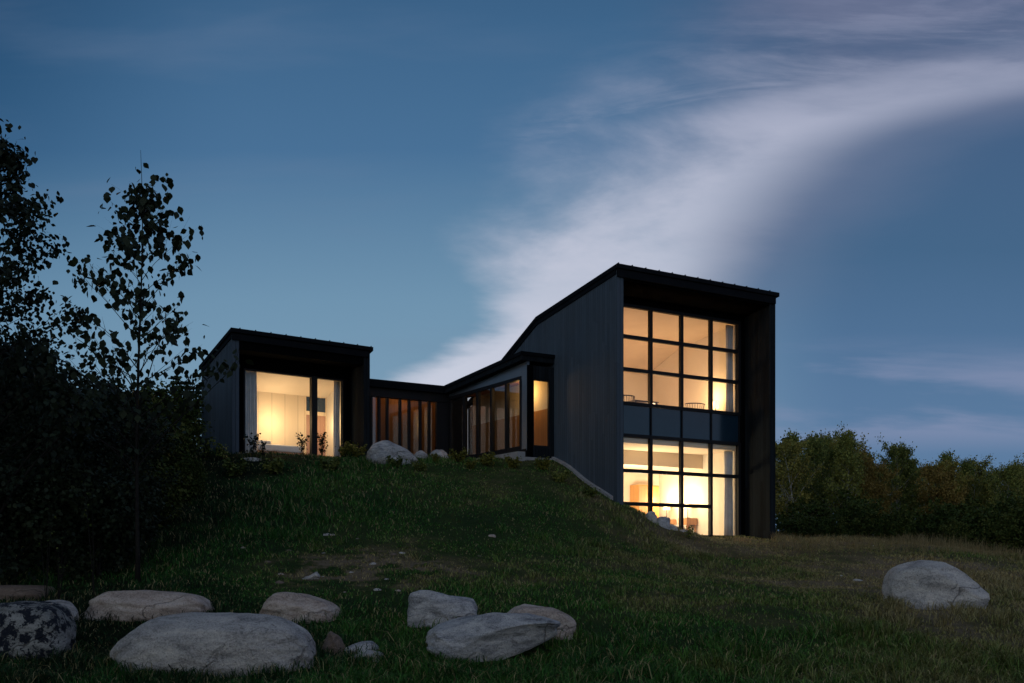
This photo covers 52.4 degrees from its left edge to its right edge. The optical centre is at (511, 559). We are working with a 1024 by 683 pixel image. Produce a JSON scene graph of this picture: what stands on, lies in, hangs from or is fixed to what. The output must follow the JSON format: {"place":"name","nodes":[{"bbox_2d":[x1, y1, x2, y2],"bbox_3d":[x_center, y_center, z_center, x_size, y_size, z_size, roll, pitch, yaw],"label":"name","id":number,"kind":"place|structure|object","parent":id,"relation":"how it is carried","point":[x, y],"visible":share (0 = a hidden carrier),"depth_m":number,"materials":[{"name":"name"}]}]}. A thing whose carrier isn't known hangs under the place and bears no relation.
{"place":"outdoors","nodes":[
{"label":"outdoors","id":0,"kind":"place"},
{"bbox_2d":[168,375,183,406],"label":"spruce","id":1,"kind":"object","parent":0,"point":[175,378],"visible":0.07,"depth_m":46.88,"materials":[{"name":"green plant"}]},
{"bbox_2d":[184,387,201,454],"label":"spruce","id":2,"kind":"object","parent":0,"point":[197,396],"visible":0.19,"depth_m":42.86,"materials":[{"name":"green plant"}]},
{"bbox_2d":[0,447,1023,682],"bbox_3d":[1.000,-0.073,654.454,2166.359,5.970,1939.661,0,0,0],"label":"ground","id":3,"kind":"structure","parent":0,"point":[446,515],"depth_m":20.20,"materials":[{"name":"green plant"}]},
{"bbox_2d":[0,585,53,601],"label":"boulder","id":4,"kind":"object","parent":3,"relation":"on","point":[16,591],"visible":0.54,"depth_m":16.56,"materials":[{"name":"grey stone"}]},
{"bbox_2d":[0,328,75,557],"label":"young tree","id":5,"kind":"object","parent":3,"relation":"on","point":[30,374],"visible":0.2,"depth_m":19.18,"materials":[{"name":"green plant"}]},
{"bbox_2d":[0,601,76,659],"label":"boulder","id":6,"kind":"object","parent":3,"relation":"on","point":[39,628],"visible":0.71,"depth_m":13.57,"materials":[{"name":"grey stone"}]},
{"bbox_2d":[1,335,97,447],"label":"shrub","id":7,"kind":"object","parent":3,"relation":"on","point":[58,353],"visible":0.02,"depth_m":24.23,"materials":[{"name":"green plant"}]},
{"bbox_2d":[0,118,115,513],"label":"poplar","id":8,"kind":"object","parent":3,"relation":"on","point":[13,207],"visible":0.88,"depth_m":17.12,"materials":[{"name":"green plant"}]},
{"bbox_2d":[48,600,78,620],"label":"boulder","id":9,"kind":"object","parent":3,"relation":"on","point":[71,607],"visible":0.19,"depth_m":15.18,"materials":[{"name":"grey stone"}]},
{"bbox_2d":[0,368,131,540],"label":"shrub","id":10,"kind":"object","parent":3,"relation":"on","point":[83,393],"visible":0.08,"depth_m":20.33,"materials":[{"name":"green plant"}]},
{"bbox_2d":[71,363,157,408],"bbox_3d":[-10.619,-3.670,26.982,2.880,2.729,2.453,0,0,-21],"label":"shrub","id":11,"kind":"object","parent":3,"relation":"on","point":[111,380],"visible":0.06,"depth_m":26.62,"materials":[{"name":"green plant"}]},
{"bbox_2d":[19,163,253,582],"bbox_3d":[-6.443,-3.251,17.439,3.053,7.383,3.309,0,0,35],"label":"poplar sapling","id":12,"kind":"object","parent":3,"relation":"on","point":[145,207],"visible":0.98,"depth_m":17.54,"materials":[{"name":"green plant"}]},
{"bbox_2d":[118,386,165,420],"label":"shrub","id":13,"kind":"object","parent":3,"relation":"on","point":[157,400],"visible":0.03,"depth_m":27.22,"materials":[{"name":"green plant"}]},
{"bbox_2d":[80,590,212,621],"bbox_3d":[-5.522,0.744,15.774,1.968,0.586,1.045,0,0,0],"label":"boulder","id":14,"kind":"object","parent":3,"relation":"on","point":[125,605],"visible":0.62,"depth_m":15.38,"materials":[{"name":"stone"}]},
{"bbox_2d":[115,448,196,526],"bbox_3d":[-7.466,-1.456,21.516,1.998,1.766,1.782,0,0,-31],"label":"shrub","id":15,"kind":"object","parent":3,"relation":"on","point":[178,498],"visible":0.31,"depth_m":21.57,"materials":[{"name":"green plant"}]},
{"bbox_2d":[132,398,205,488],"bbox_3d":[-8.463,-2.618,24.484,2.376,2.355,2.664,0,0,-15],"label":"shrub","id":16,"kind":"object","parent":3,"relation":"on","point":[177,435],"visible":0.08,"depth_m":24.31,"materials":[{"name":"green plant"}]},
{"bbox_2d":[140,375,206,456],"bbox_3d":[-10.024,-4.005,29.432,2.798,2.473,2.495,0,0,31],"label":"shrub","id":17,"kind":"object","parent":3,"relation":"on","point":[169,397],"visible":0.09,"depth_m":29.47,"materials":[{"name":"green plant"}]},
{"bbox_2d":[149,398,214,463],"bbox_3d":[-8.627,-3.189,26.583,2.131,1.884,1.901,0,0,0],"label":"shrub","id":18,"kind":"object","parent":3,"relation":"on","point":[187,444],"visible":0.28,"depth_m":26.38,"materials":[{"name":"green plant"}]},
{"bbox_2d":[164,452,209,500],"bbox_3d":[-7.573,-1.907,24.025,1.188,1.178,1.332,0,0,4],"label":"shrub","id":19,"kind":"object","parent":3,"relation":"on","point":[194,469],"visible":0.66,"depth_m":23.89,"materials":[{"name":"green plant"}]},
{"bbox_2d":[197,437,215,457],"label":"weed","id":20,"kind":"object","parent":3,"relation":"on","point":[206,448],"visible":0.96,"depth_m":27.51,"materials":[{"name":"green plant"}]},
{"bbox_2d":[110,612,316,678],"bbox_3d":[-3.865,1.200,13.529,2.734,1.043,1.382,0,0,0],"label":"boulder","id":21,"kind":"object","parent":3,"relation":"on","point":[217,642],"visible":0.73,"depth_m":12.95,"materials":[{"name":"grey stone"}]},
{"bbox_2d":[214,443,228,460],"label":"weed","id":22,"kind":"object","parent":3,"relation":"on","point":[222,452],"visible":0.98,"depth_m":27.18,"materials":[{"name":"green plant"}]},
{"bbox_2d":[222,457,252,475],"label":"weed","id":23,"kind":"object","parent":3,"relation":"on","point":[232,466],"visible":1,"depth_m":25.90,"materials":[{"name":"green plant"}]},
{"bbox_2d":[244,433,260,456],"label":"weed","id":24,"kind":"object","parent":3,"relation":"on","point":[252,442],"visible":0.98,"depth_m":27.38,"materials":[{"name":"green plant"}]},
{"bbox_2d":[260,457,285,473],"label":"weed","id":25,"kind":"object","parent":3,"relation":"on","point":[274,467],"visible":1,"depth_m":26.07,"materials":[{"name":"green plant"}]},
{"bbox_2d":[259,592,341,623],"bbox_3d":[-3.129,0.771,15.474,1.225,0.598,0.762,0,0,0],"label":"boulder","id":26,"kind":"object","parent":3,"relation":"on","point":[290,606],"visible":0.63,"depth_m":15.17,"materials":[{"name":"stone"}]},
{"bbox_2d":[295,432,309,452],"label":"weed","id":27,"kind":"object","parent":3,"relation":"on","point":[303,442],"visible":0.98,"depth_m":28.58,"materials":[{"name":"green plant"}]},
{"bbox_2d":[317,432,327,454],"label":"weed","id":28,"kind":"object","parent":3,"relation":"on","point":[321,448],"visible":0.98,"depth_m":28.75,"materials":[{"name":"green plant"}]},
{"bbox_2d":[314,456,341,470],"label":"weed","id":29,"kind":"object","parent":3,"relation":"on","point":[333,464],"visible":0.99,"depth_m":26.41,"materials":[{"name":"green plant"}]},
{"bbox_2d":[322,631,344,656],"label":"rock","id":30,"kind":"object","parent":3,"relation":"on","point":[332,639],"visible":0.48,"depth_m":13.78,"materials":[{"name":"grey stone"}]},
{"bbox_2d":[335,441,358,456],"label":"weed","id":31,"kind":"object","parent":3,"relation":"on","point":[343,450],"visible":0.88,"depth_m":29.10,"materials":[{"name":"green plant"}]},
{"bbox_2d":[347,442,368,456],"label":"weed","id":32,"kind":"object","parent":3,"relation":"on","point":[355,451],"visible":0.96,"depth_m":28.99,"materials":[{"name":"green plant"}]},
{"bbox_2d":[345,641,378,654],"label":"rock","id":33,"kind":"object","parent":3,"relation":"on","point":[352,646],"visible":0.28,"depth_m":13.87,"materials":[{"name":"grey stone"}]},
{"bbox_2d":[355,650,382,661],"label":"rock","id":34,"kind":"object","parent":3,"relation":"on","point":[368,652],"visible":0.23,"depth_m":13.52,"materials":[{"name":"grey stone"}]},
{"bbox_2d":[366,440,418,463],"bbox_3d":[-3.297,-2.839,28.607,1.502,0.857,1.281,0,0,0],"label":"boulder","id":35,"kind":"object","parent":3,"relation":"on","point":[380,451],"visible":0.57,"depth_m":28.08,"materials":[{"name":"grey stone"}]},
{"bbox_2d":[385,455,407,466],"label":"weed","id":36,"kind":"object","parent":3,"relation":"on","point":[399,459],"visible":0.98,"depth_m":27.53,"materials":[{"name":"green plant"}]},
{"bbox_2d":[412,459,429,470],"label":"weed","id":37,"kind":"object","parent":3,"relation":"on","point":[421,466],"visible":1,"depth_m":27.13,"materials":[{"name":"green plant"}]},
{"bbox_2d":[407,590,477,627],"bbox_3d":[-0.995,0.787,15.303,1.051,0.704,0.784,0,0,0],"label":"boulder","id":38,"kind":"object","parent":3,"relation":"on","point":[428,606],"visible":0.59,"depth_m":14.96,"materials":[{"name":"grey stone"}]},
{"bbox_2d":[447,447,468,462],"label":"weed","id":39,"kind":"object","parent":3,"relation":"on","point":[460,457],"visible":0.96,"depth_m":28.73,"materials":[{"name":"green plant"}]},
{"bbox_2d":[479,451,495,465],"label":"weed","id":40,"kind":"object","parent":3,"relation":"on","point":[486,460],"visible":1,"depth_m":28.28,"materials":[{"name":"green plant"}]},
{"bbox_2d":[199,262,779,538],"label":"house","id":41,"kind":"structure","parent":3,"relation":"on","point":[559,380],"depth_m":29.80,"materials":[{"name":"wood"}]},
{"bbox_2d":[245,371,256,452],"bbox_3d":[-7.429,-4.140,29.431,0.455,2.400,0.083,0,0,-37],"label":"curtain","id":42,"kind":"object","parent":41,"relation":"hanging from","point":[250,402],"visible":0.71,"depth_m":29.45,"materials":[{"name":"fabric"}]},
{"bbox_2d":[257,440,304,454],"bbox_3d":[-6.943,-3.186,30.467,1.500,0.530,0.850,0,0,-37],"label":"bed","id":43,"kind":"object","parent":41,"relation":"on","point":[280,449],"visible":0.4,"depth_m":30.12,"materials":[{"name":"white fabric"}]},
{"bbox_2d":[244,368,343,456],"bbox_3d":[-6.277,-4.139,30.017,3.106,2.438,0.150,0,0,-37],"label":"window","id":44,"kind":"structure","parent":41,"relation":"in","point":[313,379],"depth_m":30.33,"materials":[{"name":"black metal"}]},
{"bbox_2d":[305,396,326,455],"bbox_3d":[-6.014,-3.960,31.810,0.718,2.080,0.100,0,0,-37],"label":"door","id":45,"kind":"structure","parent":41,"relation":"in","point":[322,402],"depth_m":31.88,"materials":[{"name":"clear glass"}]},
{"bbox_2d":[333,381,339,456],"bbox_3d":[-5.234,-4.140,31.062,0.225,2.400,0.061,0,0,-37],"label":"curtain","id":46,"kind":"object","parent":41,"relation":"hanging from","point":[336,426],"visible":0.88,"depth_m":31.05,"materials":[{"name":"fabric"}]},
{"bbox_2d":[370,387,448,456],"bbox_3d":[-3.332,-4.143,32.169,3.230,2.187,0.160,0,0,-31],"label":"window","id":47,"kind":"structure","parent":41,"relation":"in","point":[441,401],"depth_m":32.36,"materials":[{"name":"black metal"}]},
{"bbox_2d":[449,376,521,458],"bbox_3d":[-0.822,-4.128,31.012,0.110,2.056,4.370,0,0,-31],"label":"window","id":48,"kind":"structure","parent":41,"relation":"in","point":[492,387],"depth_m":30.59,"materials":[{"name":"black metal"}]},
{"bbox_2d":[533,379,549,447],"bbox_3d":[0.804,-4.105,29.141,0.570,1.890,0.070,0,0,-31],"label":"window","id":49,"kind":"structure","parent":41,"relation":"in","point":[548,381],"depth_m":29.25,"materials":[{"name":"black metal"}]},
{"bbox_2d":[624,303,740,415],"bbox_3d":[4.748,-5.585,29.252,4.435,2.750,0.115,0,0,-31],"label":"window","id":50,"kind":"structure","parent":41,"relation":"in","point":[650,340],"depth_m":29.24,"materials":[{"name":"black metal"}]},
{"bbox_2d":[624,433,740,536],"bbox_3d":[4.748,-2.025,29.252,4.435,2.810,0.115,0,0,-31],"label":"window","id":51,"kind":"structure","parent":41,"relation":"in","point":[650,471],"depth_m":29.24,"materials":[{"name":"black metal"}]},
{"bbox_2d":[678,518,697,532],"bbox_3d":[5.402,-0.960,31.928,0.420,0.640,0.400,0,0,-31],"label":"chair","id":52,"kind":"object","parent":41,"relation":"on","point":[690,521],"visible":0.43,"depth_m":31.76,"materials":[{"name":"brown wood"}]},
{"bbox_2d":[724,451,732,535],"bbox_3d":[6.343,-1.930,30.467,0.335,2.520,0.083,0,0,-31],"label":"curtain","id":53,"kind":"object","parent":41,"relation":"hanging from","point":[728,496],"visible":0.91,"depth_m":30.45,"materials":[{"name":"fabric"}]},
{"bbox_2d":[726,325,732,411],"bbox_3d":[6.373,-5.570,30.485,0.264,2.620,0.083,0,0,-31],"label":"curtain","id":54,"kind":"object","parent":41,"relation":"hanging from","point":[729,369],"visible":0.92,"depth_m":30.46,"materials":[{"name":"fabric"}]},
{"bbox_2d":[426,612,560,662],"bbox_3d":[-0.249,1.065,13.763,1.805,0.758,0.907,0,0,0],"label":"boulder","id":55,"kind":"object","parent":3,"relation":"on","point":[493,635],"visible":0.91,"depth_m":13.44,"materials":[{"name":"grey stone"}]},
{"bbox_2d":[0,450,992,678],"bbox_3d":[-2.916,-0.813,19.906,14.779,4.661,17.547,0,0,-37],"label":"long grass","id":56,"kind":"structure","parent":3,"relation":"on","point":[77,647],"depth_m":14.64,"materials":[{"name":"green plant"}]},
{"bbox_2d":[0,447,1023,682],"bbox_3d":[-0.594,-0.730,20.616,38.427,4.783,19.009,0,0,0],"label":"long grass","id":57,"kind":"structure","parent":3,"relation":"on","point":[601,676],"depth_m":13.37,"materials":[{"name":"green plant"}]},
{"bbox_2d":[504,454,522,468],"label":"weed","id":58,"kind":"object","parent":3,"relation":"on","point":[512,463],"visible":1,"depth_m":27.75,"materials":[{"name":"green plant"}]},
{"bbox_2d":[507,604,575,639],"bbox_3d":[0.388,0.938,14.753,1.055,0.632,0.744,0,0,0],"label":"boulder","id":59,"kind":"object","parent":3,"relation":"on","point":[568,623],"visible":0.41,"depth_m":14.46,"materials":[{"name":"stone"}]},
{"bbox_2d":[534,457,550,469],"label":"weed","id":60,"kind":"object","parent":3,"relation":"on","point":[543,465],"visible":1,"depth_m":27.72,"materials":[{"name":"green plant"}]},
{"bbox_2d":[547,469,569,482],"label":"weed","id":61,"kind":"object","parent":3,"relation":"on","point":[559,477],"visible":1,"depth_m":26.94,"materials":[{"name":"green plant"}]},
{"bbox_2d":[583,485,599,496],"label":"weed","id":62,"kind":"object","parent":3,"relation":"on","point":[590,491],"visible":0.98,"depth_m":26.12,"materials":[{"name":"green plant"}]},
{"bbox_2d":[645,511,657,522],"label":"rock","id":63,"kind":"object","parent":3,"relation":"on","point":[650,515],"visible":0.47,"depth_m":26.89,"materials":[{"name":"grey stone"}]},
{"bbox_2d":[657,516,670,529],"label":"rock","id":64,"kind":"object","parent":3,"relation":"on","point":[663,521],"visible":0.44,"depth_m":27.01,"materials":[{"name":"grey stone"}]},
{"bbox_2d":[775,519,801,535],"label":"willow bush","id":65,"kind":"object","parent":3,"relation":"on","point":[780,526],"visible":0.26,"depth_m":38.76,"materials":[{"name":"green plant"}]},
{"bbox_2d":[775,436,803,514],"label":"birch","id":66,"kind":"object","parent":3,"relation":"on","point":[793,485],"visible":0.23,"depth_m":43.84,"materials":[{"name":"green plant"}]},
{"bbox_2d":[780,428,812,518],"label":"aspen","id":67,"kind":"object","parent":3,"relation":"on","point":[790,436],"visible":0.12,"depth_m":51.37,"materials":[{"name":"green plant"}]},
{"bbox_2d":[775,437,829,520],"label":"birch","id":68,"kind":"object","parent":3,"relation":"on","point":[781,448],"visible":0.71,"depth_m":42.93,"materials":[{"name":"green plant"}]},
{"bbox_2d":[775,494,829,536],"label":"willow bush","id":69,"kind":"object","parent":3,"relation":"on","point":[809,509],"visible":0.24,"depth_m":41.53,"materials":[{"name":"green plant"}]},
{"bbox_2d":[784,512,821,538],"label":"willow bush","id":70,"kind":"object","parent":3,"relation":"on","point":[798,524],"visible":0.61,"depth_m":38.03,"materials":[{"name":"green plant"}]},
{"bbox_2d":[795,435,832,534],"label":"aspen","id":71,"kind":"object","parent":3,"relation":"on","point":[817,451],"visible":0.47,"depth_m":46.07,"materials":[{"name":"green plant"}]},
{"bbox_2d":[800,421,847,522],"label":"birch","id":72,"kind":"object","parent":3,"relation":"on","point":[826,438],"visible":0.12,"depth_m":50.95,"materials":[{"name":"green plant"}]},
{"bbox_2d":[810,436,846,517],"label":"birch","id":73,"kind":"object","parent":3,"relation":"on","point":[828,456],"visible":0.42,"depth_m":43.84,"materials":[{"name":"green plant"}]},
{"bbox_2d":[814,513,851,537],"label":"willow bush","id":74,"kind":"object","parent":3,"relation":"on","point":[837,527],"visible":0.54,"depth_m":37.27,"materials":[{"name":"green plant"}]},
{"bbox_2d":[810,486,873,534],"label":"willow bush","id":75,"kind":"object","parent":3,"relation":"on","point":[841,495],"visible":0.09,"depth_m":42.10,"materials":[{"name":"green plant"}]},
{"bbox_2d":[822,426,872,508],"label":"aspen","id":76,"kind":"object","parent":3,"relation":"on","point":[845,447],"visible":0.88,"depth_m":42.91,"materials":[{"name":"green plant"}]},
{"bbox_2d":[821,498,875,536],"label":"willow bush","id":77,"kind":"object","parent":3,"relation":"on","point":[842,512],"visible":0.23,"depth_m":39.00,"materials":[{"name":"green plant"}]},
{"bbox_2d":[820,432,879,505],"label":"birch","id":78,"kind":"object","parent":3,"relation":"on","point":[857,450],"visible":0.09,"depth_m":45.21,"materials":[{"name":"green plant"}]},
{"bbox_2d":[847,453,888,516],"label":"autumn tree","id":79,"kind":"object","parent":3,"relation":"on","point":[867,485],"visible":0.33,"depth_m":43.72,"materials":[{"name":"green plant"}]},
{"bbox_2d":[848,504,895,537],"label":"willow bush","id":80,"kind":"object","parent":3,"relation":"on","point":[867,525],"visible":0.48,"depth_m":37.64,"materials":[{"name":"green plant"}]},
{"bbox_2d":[861,458,902,538],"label":"autumn tree","id":81,"kind":"object","parent":3,"relation":"on","point":[887,474],"visible":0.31,"depth_m":45.14,"materials":[{"name":"green plant"}]},
{"bbox_2d":[857,495,907,540],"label":"willow bush","id":82,"kind":"object","parent":3,"relation":"on","point":[877,505],"visible":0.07,"depth_m":41.09,"materials":[{"name":"green plant"}]},
{"bbox_2d":[873,509,915,540],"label":"willow bush","id":83,"kind":"object","parent":3,"relation":"on","point":[898,525],"visible":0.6,"depth_m":36.65,"materials":[{"name":"green plant"}]},
{"bbox_2d":[769,531,1023,557],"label":"dry grass","id":84,"kind":"structure","parent":3,"relation":"on","point":[856,543],"depth_m":27.90,"materials":[{"name":"plant"}]},
{"bbox_2d":[875,432,918,520],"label":"birch","id":85,"kind":"object","parent":3,"relation":"on","point":[895,451],"visible":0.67,"depth_m":47.21,"materials":[{"name":"green plant"}]},
{"bbox_2d":[895,456,926,518],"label":"aspen","id":86,"kind":"object","parent":3,"relation":"on","point":[914,462],"visible":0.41,"depth_m":47.52,"materials":[{"name":"green plant"}]},
{"bbox_2d":[897,515,936,542],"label":"willow bush","id":87,"kind":"object","parent":3,"relation":"on","point":[923,533],"visible":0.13,"depth_m":38.56,"materials":[{"name":"green plant"}]},
{"bbox_2d":[901,494,969,541],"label":"willow bush","id":88,"kind":"object","parent":3,"relation":"on","point":[933,505],"visible":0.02,"depth_m":41.89,"materials":[{"name":"green plant"}]},
{"bbox_2d":[882,560,989,609],"bbox_3d":[7.054,0.516,17.408,1.588,1.034,1.215,0,0,0],"label":"boulder","id":89,"kind":"object","parent":3,"relation":"on","point":[925,582],"visible":0.66,"depth_m":16.95,"materials":[{"name":"grey stone"}]},
{"bbox_2d":[907,502,966,544],"bbox_3d":[15.629,-0.695,38.047,2.312,2.912,2.176,0,0,2],"label":"willow bush","id":90,"kind":"object","parent":3,"relation":"on","point":[938,518],"visible":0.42,"depth_m":37.94,"materials":[{"name":"green plant"}]},
{"bbox_2d":[914,459,970,515],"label":"autumn tree","id":91,"kind":"object","parent":3,"relation":"on","point":[938,477],"visible":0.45,"depth_m":43.08,"materials":[{"name":"green plant"}]},
{"bbox_2d":[913,459,972,521],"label":"autumn tree","id":92,"kind":"object","parent":3,"relation":"on","point":[954,474],"visible":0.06,"depth_m":45.26,"materials":[{"name":"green plant"}]},
{"bbox_2d":[917,455,970,504],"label":"birch","id":93,"kind":"object","parent":3,"relation":"on","point":[954,464],"visible":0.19,"depth_m":44.76,"materials":[{"name":"green plant"}]},
{"bbox_2d":[935,448,958,477],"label":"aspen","id":94,"kind":"object","parent":3,"relation":"on","point":[945,455],"visible":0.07,"depth_m":53.27,"materials":[{"name":"green plant"}]},
{"bbox_2d":[936,518,977,548],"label":"willow bush","id":95,"kind":"object","parent":3,"relation":"on","point":[953,530],"visible":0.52,"depth_m":36.50,"materials":[{"name":"green plant"}]},
{"bbox_2d":[955,455,979,507],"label":"aspen","id":96,"kind":"object","parent":3,"relation":"on","point":[966,464],"visible":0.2,"depth_m":47.09,"materials":[{"name":"green plant"}]},
{"bbox_2d":[936,495,1007,547],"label":"willow bush","id":97,"kind":"object","parent":3,"relation":"on","point":[975,504],"visible":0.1,"depth_m":40.57,"materials":[{"name":"green plant"}]},
{"bbox_2d":[943,503,1001,549],"bbox_3d":[16.922,-0.525,38.123,2.444,3.162,2.596,0,0,-20],"label":"willow bush","id":98,"kind":"object","parent":3,"relation":"on","point":[974,523],"visible":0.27,"depth_m":37.87,"materials":[{"name":"green plant"}]},
{"bbox_2d":[959,471,991,515],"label":"birch","id":99,"kind":"object","parent":3,"relation":"on","point":[972,493],"visible":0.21,"depth_m":45.91,"materials":[{"name":"green plant"}]},
{"bbox_2d":[955,455,1000,494],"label":"birch","id":100,"kind":"object","parent":3,"relation":"on","point":[981,464],"visible":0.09,"depth_m":53.53,"materials":[{"name":"green plant"}]},
{"bbox_2d":[972,486,1023,549],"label":"willow bush","id":101,"kind":"object","parent":3,"relation":"on","point":[1011,499],"visible":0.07,"depth_m":40.54,"materials":[{"name":"green plant"}]},
{"bbox_2d":[973,512,1023,551],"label":"willow bush","id":102,"kind":"object","parent":3,"relation":"on","point":[1003,532],"visible":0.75,"depth_m":35.92,"materials":[{"name":"green plant"}]},
{"bbox_2d":[975,502,1023,552],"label":"willow bush","id":103,"kind":"object","parent":3,"relation":"on","point":[1003,506],"visible":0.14,"depth_m":37.23,"materials":[{"name":"green plant"}]},
{"bbox_2d":[979,466,1023,508],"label":"birch","id":104,"kind":"object","parent":3,"relation":"on","point":[1022,481],"visible":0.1,"depth_m":44.69,"materials":[{"name":"green plant"}]},
{"bbox_2d":[983,455,1023,538],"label":"birch","id":105,"kind":"object","parent":3,"relation":"on","point":[1010,476],"visible":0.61,"depth_m":42.94,"materials":[{"name":"green plant"}]},
{"bbox_2d":[0,0,1023,534],"label":"sky","id":106,"kind":"structure","parent":0,"point":[415,182],"materials":[{"name":"blue"}]},
{"bbox_2d":[630,485,658,517],"bbox_3d":[4.201,-1.502,32.915,0.840,1.715,0.430,0,0,-31],"label":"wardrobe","id":107,"kind":"object","parent":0,"point":[638,493],"visible":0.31,"depth_m":32.68,"materials":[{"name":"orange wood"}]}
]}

